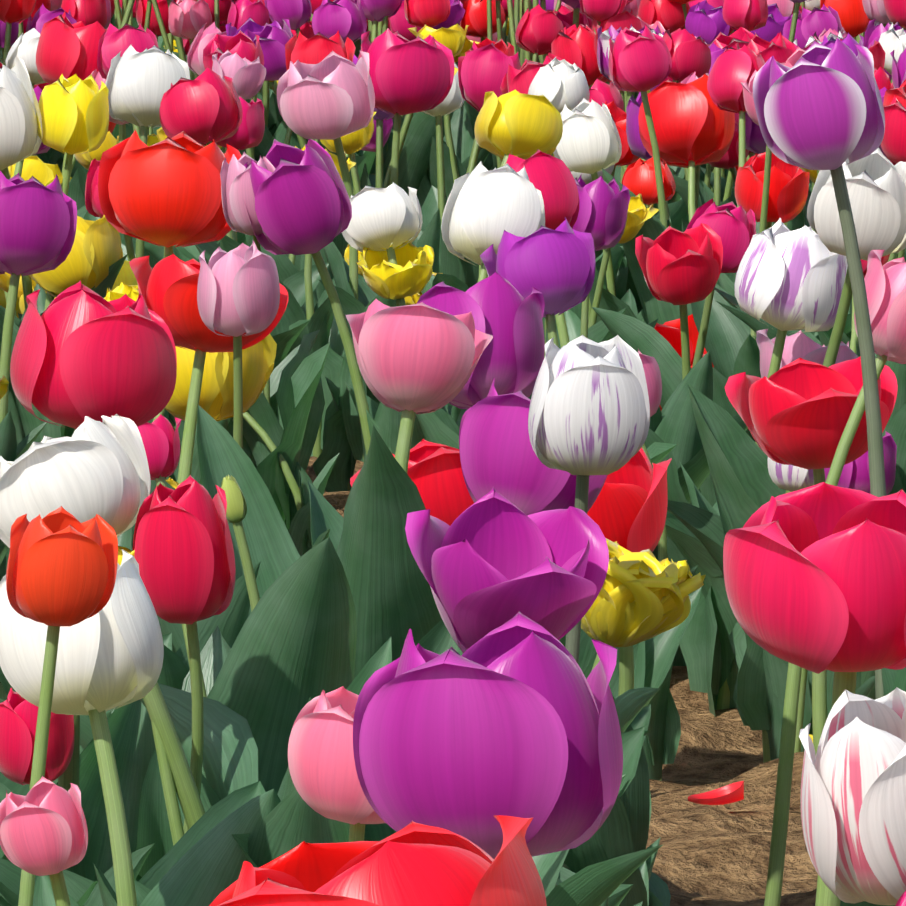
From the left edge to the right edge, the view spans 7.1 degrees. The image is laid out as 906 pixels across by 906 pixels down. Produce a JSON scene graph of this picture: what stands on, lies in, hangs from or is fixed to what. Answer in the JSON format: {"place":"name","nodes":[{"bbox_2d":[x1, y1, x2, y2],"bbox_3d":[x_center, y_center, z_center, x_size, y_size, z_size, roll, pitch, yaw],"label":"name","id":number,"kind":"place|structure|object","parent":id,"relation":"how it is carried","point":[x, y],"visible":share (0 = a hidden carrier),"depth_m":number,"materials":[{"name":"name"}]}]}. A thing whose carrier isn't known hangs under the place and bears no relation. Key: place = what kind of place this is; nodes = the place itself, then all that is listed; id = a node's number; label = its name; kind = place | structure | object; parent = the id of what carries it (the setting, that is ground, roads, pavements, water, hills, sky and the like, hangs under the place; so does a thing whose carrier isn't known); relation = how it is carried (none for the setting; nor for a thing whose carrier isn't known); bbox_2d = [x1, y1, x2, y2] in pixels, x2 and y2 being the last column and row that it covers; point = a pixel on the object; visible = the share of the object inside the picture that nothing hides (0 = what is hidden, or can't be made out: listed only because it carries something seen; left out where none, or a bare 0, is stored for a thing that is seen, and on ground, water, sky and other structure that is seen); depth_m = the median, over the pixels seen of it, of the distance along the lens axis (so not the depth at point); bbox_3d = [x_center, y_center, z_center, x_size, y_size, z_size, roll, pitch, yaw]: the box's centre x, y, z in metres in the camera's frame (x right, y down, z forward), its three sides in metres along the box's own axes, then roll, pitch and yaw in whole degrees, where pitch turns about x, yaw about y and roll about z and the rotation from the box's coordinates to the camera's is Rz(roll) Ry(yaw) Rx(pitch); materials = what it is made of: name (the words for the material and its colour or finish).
{"place":"outdoors","nodes":[
{"label":"outdoors","id":0,"kind":"place"},
{"bbox_2d":[0,0,905,564],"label":"tulip field","id":1,"kind":"structure","parent":0,"point":[622,58],"depth_m":9.42,"materials":[{"name":"red plant"}]},
{"bbox_2d":[299,456,817,905],"bbox_3d":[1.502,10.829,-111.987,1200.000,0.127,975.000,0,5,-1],"label":"ground","id":2,"kind":"structure","parent":0,"point":[712,855],"depth_m":5.83,"materials":[{"name":"soil"}]},
{"bbox_2d":[0,289,21,317],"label":"yellow tulip","id":3,"kind":"object","parent":2,"relation":"on","point":[3,303],"visible":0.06,"depth_m":8.29,"materials":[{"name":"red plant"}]},
{"bbox_2d":[0,272,22,314],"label":"yellow tulip","id":4,"kind":"object","parent":2,"relation":"on","point":[4,281],"visible":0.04,"depth_m":8.01,"materials":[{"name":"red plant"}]},
{"bbox_2d":[17,276,55,313],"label":"yellow tulip","id":5,"kind":"object","parent":2,"relation":"on","point":[21,298],"depth_m":7.78,"materials":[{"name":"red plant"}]},
{"bbox_2d":[0,688,73,789],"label":"red tulip","id":6,"kind":"object","parent":2,"relation":"on","point":[18,717],"visible":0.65,"depth_m":3.83,"materials":[{"name":"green plant"}]},
{"bbox_2d":[0,171,76,580],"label":"purple tulip","id":7,"kind":"object","parent":2,"relation":"on","point":[38,222],"visible":0.83,"depth_m":6.59,"materials":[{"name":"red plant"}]},
{"bbox_2d":[0,776,87,905],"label":"tulip","id":8,"kind":"object","parent":2,"relation":"on","point":[43,828],"visible":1,"depth_m":2.91,"materials":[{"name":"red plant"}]},
{"bbox_2d":[0,74,108,444],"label":"yellow tulip","id":9,"kind":"object","parent":2,"relation":"on","point":[74,110],"visible":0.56,"depth_m":7.56,"materials":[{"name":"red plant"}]},
{"bbox_2d":[6,506,117,905],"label":"tulip","id":10,"kind":"object","parent":2,"relation":"on","point":[62,563],"visible":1,"depth_m":3.29,"materials":[{"name":"orange plant"}]},
{"bbox_2d":[0,56,127,443],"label":"white tulip","id":11,"kind":"object","parent":2,"relation":"on","point":[20,139],"visible":0.33,"depth_m":7.55,"materials":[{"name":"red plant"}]},
{"bbox_2d":[36,12,112,219],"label":"red tulip","id":12,"kind":"object","parent":2,"relation":"on","point":[66,48],"visible":0.31,"depth_m":9.43,"materials":[{"name":"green plant"}]},
{"bbox_2d":[28,215,122,296],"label":"yellow tulip","id":13,"kind":"object","parent":2,"relation":"on","point":[96,252],"visible":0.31,"depth_m":7.56,"materials":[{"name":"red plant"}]},
{"bbox_2d":[0,549,163,905],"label":"white tulip","id":14,"kind":"object","parent":2,"relation":"on","point":[110,655],"visible":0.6,"depth_m":3.41,"materials":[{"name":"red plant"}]},
{"bbox_2d":[0,281,204,900],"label":"tulip","id":15,"kind":"object","parent":2,"relation":"on","point":[80,351],"depth_m":3.81,"materials":[{"name":"plant"}]},
{"bbox_2d":[0,475,235,905],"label":"tulip","id":16,"kind":"object","parent":2,"relation":"on","point":[183,549],"visible":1,"depth_m":3.74,"materials":[{"name":"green plant"}]},
{"bbox_2d":[111,260,137,291],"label":"yellow tulip","id":17,"kind":"object","parent":2,"relation":"on","point":[126,275],"visible":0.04,"depth_m":7.78,"materials":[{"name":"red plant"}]},
{"bbox_2d":[80,45,189,260],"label":"white tulip","id":18,"kind":"object","parent":2,"relation":"on","point":[138,85],"visible":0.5,"depth_m":8.48,"materials":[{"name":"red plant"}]},
{"bbox_2d":[118,546,183,845],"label":"yellow tulip","id":19,"kind":"object","parent":2,"relation":"on","point":[172,806],"visible":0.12,"depth_m":3.76,"materials":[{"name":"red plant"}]},
{"bbox_2d":[153,409,165,479],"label":"yellow tulip","id":20,"kind":"object","parent":2,"relation":"on","point":[161,413],"depth_m":6.86,"materials":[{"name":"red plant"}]},
{"bbox_2d":[104,282,229,484],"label":"yellow tulip","id":21,"kind":"object","parent":2,"relation":"on","point":[122,289],"visible":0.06,"depth_m":7.34,"materials":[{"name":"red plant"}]},
{"bbox_2d":[98,129,240,479],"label":"red tulip","id":22,"kind":"object","parent":2,"relation":"on","point":[166,192],"visible":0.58,"depth_m":7.28,"materials":[{"name":"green plant"}]},
{"bbox_2d":[137,414,206,697],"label":"red tulip","id":23,"kind":"object","parent":2,"relation":"on","point":[160,438],"visible":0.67,"depth_m":4.05,"materials":[{"name":"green plant"}]},
{"bbox_2d":[166,478,181,488],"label":"yellow tulip","id":24,"kind":"object","parent":2,"relation":"on","point":[173,483],"visible":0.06,"depth_m":5.89,"materials":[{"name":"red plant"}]},
{"bbox_2d":[129,253,287,550],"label":"red tulip","id":25,"kind":"object","parent":2,"relation":"on","point":[167,287],"visible":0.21,"depth_m":6.00,"materials":[{"name":"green plant"}]},
{"bbox_2d":[164,334,276,477],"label":"yellow tulip","id":26,"kind":"object","parent":2,"relation":"on","point":[216,402],"visible":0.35,"depth_m":6.60,"materials":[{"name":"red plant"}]},
{"bbox_2d":[197,241,279,447],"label":"pink tulip","id":27,"kind":"object","parent":2,"relation":"on","point":[238,292],"visible":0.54,"depth_m":4.79,"materials":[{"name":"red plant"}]},
{"bbox_2d":[221,475,259,611],"bbox_3d":[-0.082,0.207,4.180,0.172,0.389,0.110,4,7,40],"label":"tulip bud","id":28,"kind":"object","parent":2,"relation":"on","point":[236,511],"visible":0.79,"depth_m":4.18,"materials":[{"name":"green plant"}]},
{"bbox_2d":[159,67,324,486],"bbox_3d":[-0.223,-0.182,8.021,0.151,0.477,0.228,-2,6,-22],"label":"red tulip","id":29,"kind":"object","parent":2,"relation":"on","point":[204,108],"visible":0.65,"depth_m":8.02,"materials":[{"name":"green plant"}]},
{"bbox_2d":[220,152,329,530],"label":"pale pink tulip","id":30,"kind":"object","parent":2,"relation":"on","point":[278,410],"visible":0.52,"depth_m":7.08,"materials":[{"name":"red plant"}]},
{"bbox_2d":[243,411,338,556],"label":"yellow tulip","id":31,"kind":"object","parent":2,"relation":"on","point":[299,531],"visible":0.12,"depth_m":7.05,"materials":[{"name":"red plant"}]},
{"bbox_2d":[244,139,424,464],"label":"purple tulip","id":32,"kind":"object","parent":2,"relation":"on","point":[302,203],"visible":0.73,"depth_m":7.04,"materials":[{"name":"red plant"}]},
{"bbox_2d":[288,686,384,841],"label":"pink tulip","id":33,"kind":"object","parent":2,"relation":"on","point":[323,771],"visible":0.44,"depth_m":2.99,"materials":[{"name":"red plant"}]},
{"bbox_2d":[277,50,396,461],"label":"pink tulip","id":34,"kind":"object","parent":2,"relation":"on","point":[331,96],"visible":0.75,"depth_m":8.02,"materials":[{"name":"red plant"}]},
{"bbox_2d":[344,244,362,275],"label":"yellow tulip","id":35,"kind":"object","parent":2,"relation":"on","point":[346,256],"visible":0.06,"depth_m":8.30,"materials":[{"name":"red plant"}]},
{"bbox_2d":[0,307,754,905],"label":"tulip foliage","id":36,"kind":"object","parent":2,"relation":"on","point":[346,601],"visible":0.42,"depth_m":3.93,"materials":[{"name":"green plant"}]},
{"bbox_2d":[313,272,441,491],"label":"yellow tulip","id":37,"kind":"object","parent":2,"relation":"on","point":[335,441],"visible":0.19,"depth_m":8.10,"materials":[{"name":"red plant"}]},
{"bbox_2d":[209,815,546,905],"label":"red tulip","id":38,"kind":"object","parent":2,"relation":"on","point":[412,863],"visible":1,"depth_m":2.14,"materials":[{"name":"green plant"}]},
{"bbox_2d":[341,182,422,401],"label":"white tulip","id":39,"kind":"object","parent":2,"relation":"on","point":[385,218],"visible":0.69,"depth_m":7.57,"materials":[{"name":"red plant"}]},
{"bbox_2d":[357,29,453,294],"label":"red tulip","id":40,"kind":"object","parent":2,"relation":"on","point":[415,75],"visible":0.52,"depth_m":8.97,"materials":[{"name":"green plant"}]},
{"bbox_2d":[356,240,460,421],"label":"yellow tulip","id":41,"kind":"object","parent":2,"relation":"on","point":[409,273],"visible":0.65,"depth_m":7.56,"materials":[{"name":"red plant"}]},
{"bbox_2d":[346,299,609,685],"bbox_3d":[-0.015,0.165,4.316,0.220,0.511,0.142,0,5,-1],"label":"pink tulip","id":42,"kind":"object","parent":2,"relation":"on","point":[413,360],"visible":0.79,"depth_m":4.29,"materials":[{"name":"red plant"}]},
{"bbox_2d":[416,161,544,448],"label":"white tulip","id":43,"kind":"object","parent":2,"relation":"on","point":[484,208],"visible":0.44,"depth_m":6.68,"materials":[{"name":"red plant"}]},
{"bbox_2d":[417,272,544,408],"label":"tulip","id":44,"kind":"object","parent":2,"relation":"on","point":[507,316],"visible":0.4,"depth_m":5.89,"materials":[{"name":"purple plant"}]},
{"bbox_2d":[353,611,622,858],"bbox_3d":[0.025,0.322,2.790,0.126,0.525,0.147,0,5,-1],"label":"purple tulip","id":45,"kind":"object","parent":2,"relation":"on","point":[516,715],"visible":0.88,"depth_m":2.72,"materials":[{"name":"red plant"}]},
{"bbox_2d":[421,89,562,406],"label":"tulip","id":46,"kind":"object","parent":2,"relation":"on","point":[515,122],"visible":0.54,"depth_m":8.03,"materials":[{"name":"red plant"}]},
{"bbox_2d":[350,439,650,851],"bbox_3d":[0.043,0.194,4.766,0.221,0.428,0.113,-2,5,-18],"label":"red tulip","id":47,"kind":"object","parent":2,"relation":"on","point":[434,473],"visible":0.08,"depth_m":4.69,"materials":[{"name":"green plant"}]},
{"bbox_2d":[405,488,608,905],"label":"purple tulip","id":48,"kind":"object","parent":2,"relation":"on","point":[491,560],"visible":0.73,"depth_m":3.58,"materials":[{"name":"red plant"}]},
{"bbox_2d":[505,149,578,399],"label":"red tulip","id":49,"kind":"object","parent":2,"relation":"on","point":[551,179],"visible":0.23,"depth_m":7.07,"materials":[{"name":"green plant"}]},
{"bbox_2d":[459,378,650,735],"bbox_3d":[0.045,0.181,4.624,0.155,0.456,0.130,0,5,-1],"label":"purple tulip","id":50,"kind":"object","parent":2,"relation":"on","point":[497,453],"visible":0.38,"depth_m":4.58,"materials":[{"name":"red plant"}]},
{"bbox_2d":[500,53,628,299],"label":"red tulip","id":51,"kind":"object","parent":2,"relation":"on","point":[520,80],"visible":0.19,"depth_m":9.03,"materials":[{"name":"red plant"}]},
{"bbox_2d":[480,217,676,646],"bbox_3d":[0.111,0.012,6.611,0.174,0.445,0.183,0,5,-1],"label":"purple tulip","id":52,"kind":"object","parent":2,"relation":"on","point":[556,267],"visible":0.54,"depth_m":6.59,"materials":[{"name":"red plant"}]},
{"bbox_2d":[528,335,649,905],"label":"striped tulip","id":53,"kind":"object","parent":2,"relation":"on","point":[589,411],"visible":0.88,"depth_m":4.16,"materials":[{"name":"white plant"}]},
{"bbox_2d":[553,97,647,323],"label":"white tulip","id":54,"kind":"object","parent":2,"relation":"on","point":[590,142],"visible":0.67,"depth_m":8.49,"materials":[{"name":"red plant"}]},
{"bbox_2d":[572,173,657,337],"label":"tulip","id":55,"kind":"object","parent":2,"relation":"on","point":[602,213],"visible":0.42,"depth_m":7.32,"materials":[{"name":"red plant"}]},
{"bbox_2d":[587,447,671,824],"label":"tulip","id":56,"kind":"object","parent":2,"relation":"on","point":[628,510],"visible":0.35,"depth_m":4.97,"materials":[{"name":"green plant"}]},
{"bbox_2d":[581,538,704,904],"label":"tulip","id":57,"kind":"object","parent":2,"relation":"on","point":[643,595],"visible":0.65,"depth_m":4.29,"materials":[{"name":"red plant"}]},
{"bbox_2d":[637,349,697,780],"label":"pink tulip","id":58,"kind":"object","parent":2,"relation":"on","point":[661,743],"visible":0.12,"depth_m":6.16,"materials":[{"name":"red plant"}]},
{"bbox_2d":[654,314,713,409],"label":"red tulip","id":59,"kind":"object","parent":2,"relation":"on","point":[669,332],"visible":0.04,"depth_m":8.32,"materials":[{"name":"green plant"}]},
{"bbox_2d":[688,734,812,804],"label":"fallen petals","id":60,"kind":"object","parent":2,"relation":"on","point":[730,793],"visible":0.17,"depth_m":5.94,"materials":[{"name":"red plant"}]},
{"bbox_2d":[665,218,847,715],"bbox_3d":[0.272,0.024,6.457,0.173,0.465,0.155,2,6,25],"label":"striped tulip","id":61,"kind":"object","parent":2,"relation":"on","point":[786,279],"visible":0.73,"depth_m":6.40,"materials":[{"name":"white plant"}]},
{"bbox_2d":[735,152,809,228],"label":"red tulip","id":62,"kind":"object","parent":2,"relation":"on","point":[788,190],"visible":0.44,"depth_m":8.02,"materials":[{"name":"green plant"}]},
{"bbox_2d":[667,147,905,762],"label":"white tulip","id":63,"kind":"object","parent":2,"relation":"on","point":[745,486],"visible":0.54,"depth_m":6.21,"materials":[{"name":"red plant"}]},
{"bbox_2d":[768,457,813,752],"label":"white tulip","id":64,"kind":"object","parent":2,"relation":"on","point":[792,478],"visible":0.27,"depth_m":6.15,"materials":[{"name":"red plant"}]},
{"bbox_2d":[756,329,858,377],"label":"pale pink tulip","id":65,"kind":"object","parent":2,"relation":"on","point":[800,345],"visible":0.17,"depth_m":6.51,"materials":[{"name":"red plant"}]},
{"bbox_2d":[725,357,897,775],"bbox_3d":[0.288,0.115,5.913,0.139,0.382,0.139,0,5,-1],"label":"red tulip","id":66,"kind":"object","parent":2,"relation":"on","point":[797,412],"visible":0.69,"depth_m":5.88,"materials":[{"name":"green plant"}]},
{"bbox_2d":[723,482,905,905],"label":"red tulip","id":67,"kind":"object","parent":2,"relation":"on","point":[815,578],"visible":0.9,"depth_m":2.97,"materials":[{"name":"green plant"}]},
{"bbox_2d":[753,38,905,905],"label":"tulip","id":68,"kind":"object","parent":2,"relation":"on","point":[818,106],"visible":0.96,"depth_m":4.50,"materials":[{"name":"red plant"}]},
{"bbox_2d":[764,250,905,905],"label":"pink tulip","id":69,"kind":"object","parent":2,"relation":"on","point":[885,285],"visible":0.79,"depth_m":4.81,"materials":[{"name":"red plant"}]},
{"bbox_2d":[799,687,905,904],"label":"white tulip","id":70,"kind":"object","parent":2,"relation":"on","point":[853,799],"visible":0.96,"depth_m":2.64,"materials":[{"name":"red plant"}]},
{"bbox_2d":[824,431,896,714],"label":"purple tulip","id":71,"kind":"object","parent":2,"relation":"on","point":[855,474],"visible":0.25,"depth_m":6.06,"materials":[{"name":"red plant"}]},
{"bbox_2d":[895,891,905,905],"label":"red tulip","id":72,"kind":"object","parent":2,"relation":"on","point":[901,901],"visible":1,"depth_m":2.32,"materials":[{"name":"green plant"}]},
{"bbox_2d":[638,74,734,222],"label":"red tulip","id":73,"kind":"object","parent":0,"point":[694,124],"visible":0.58,"depth_m":9.00,"materials":[{"name":"red plant"}]}
]}

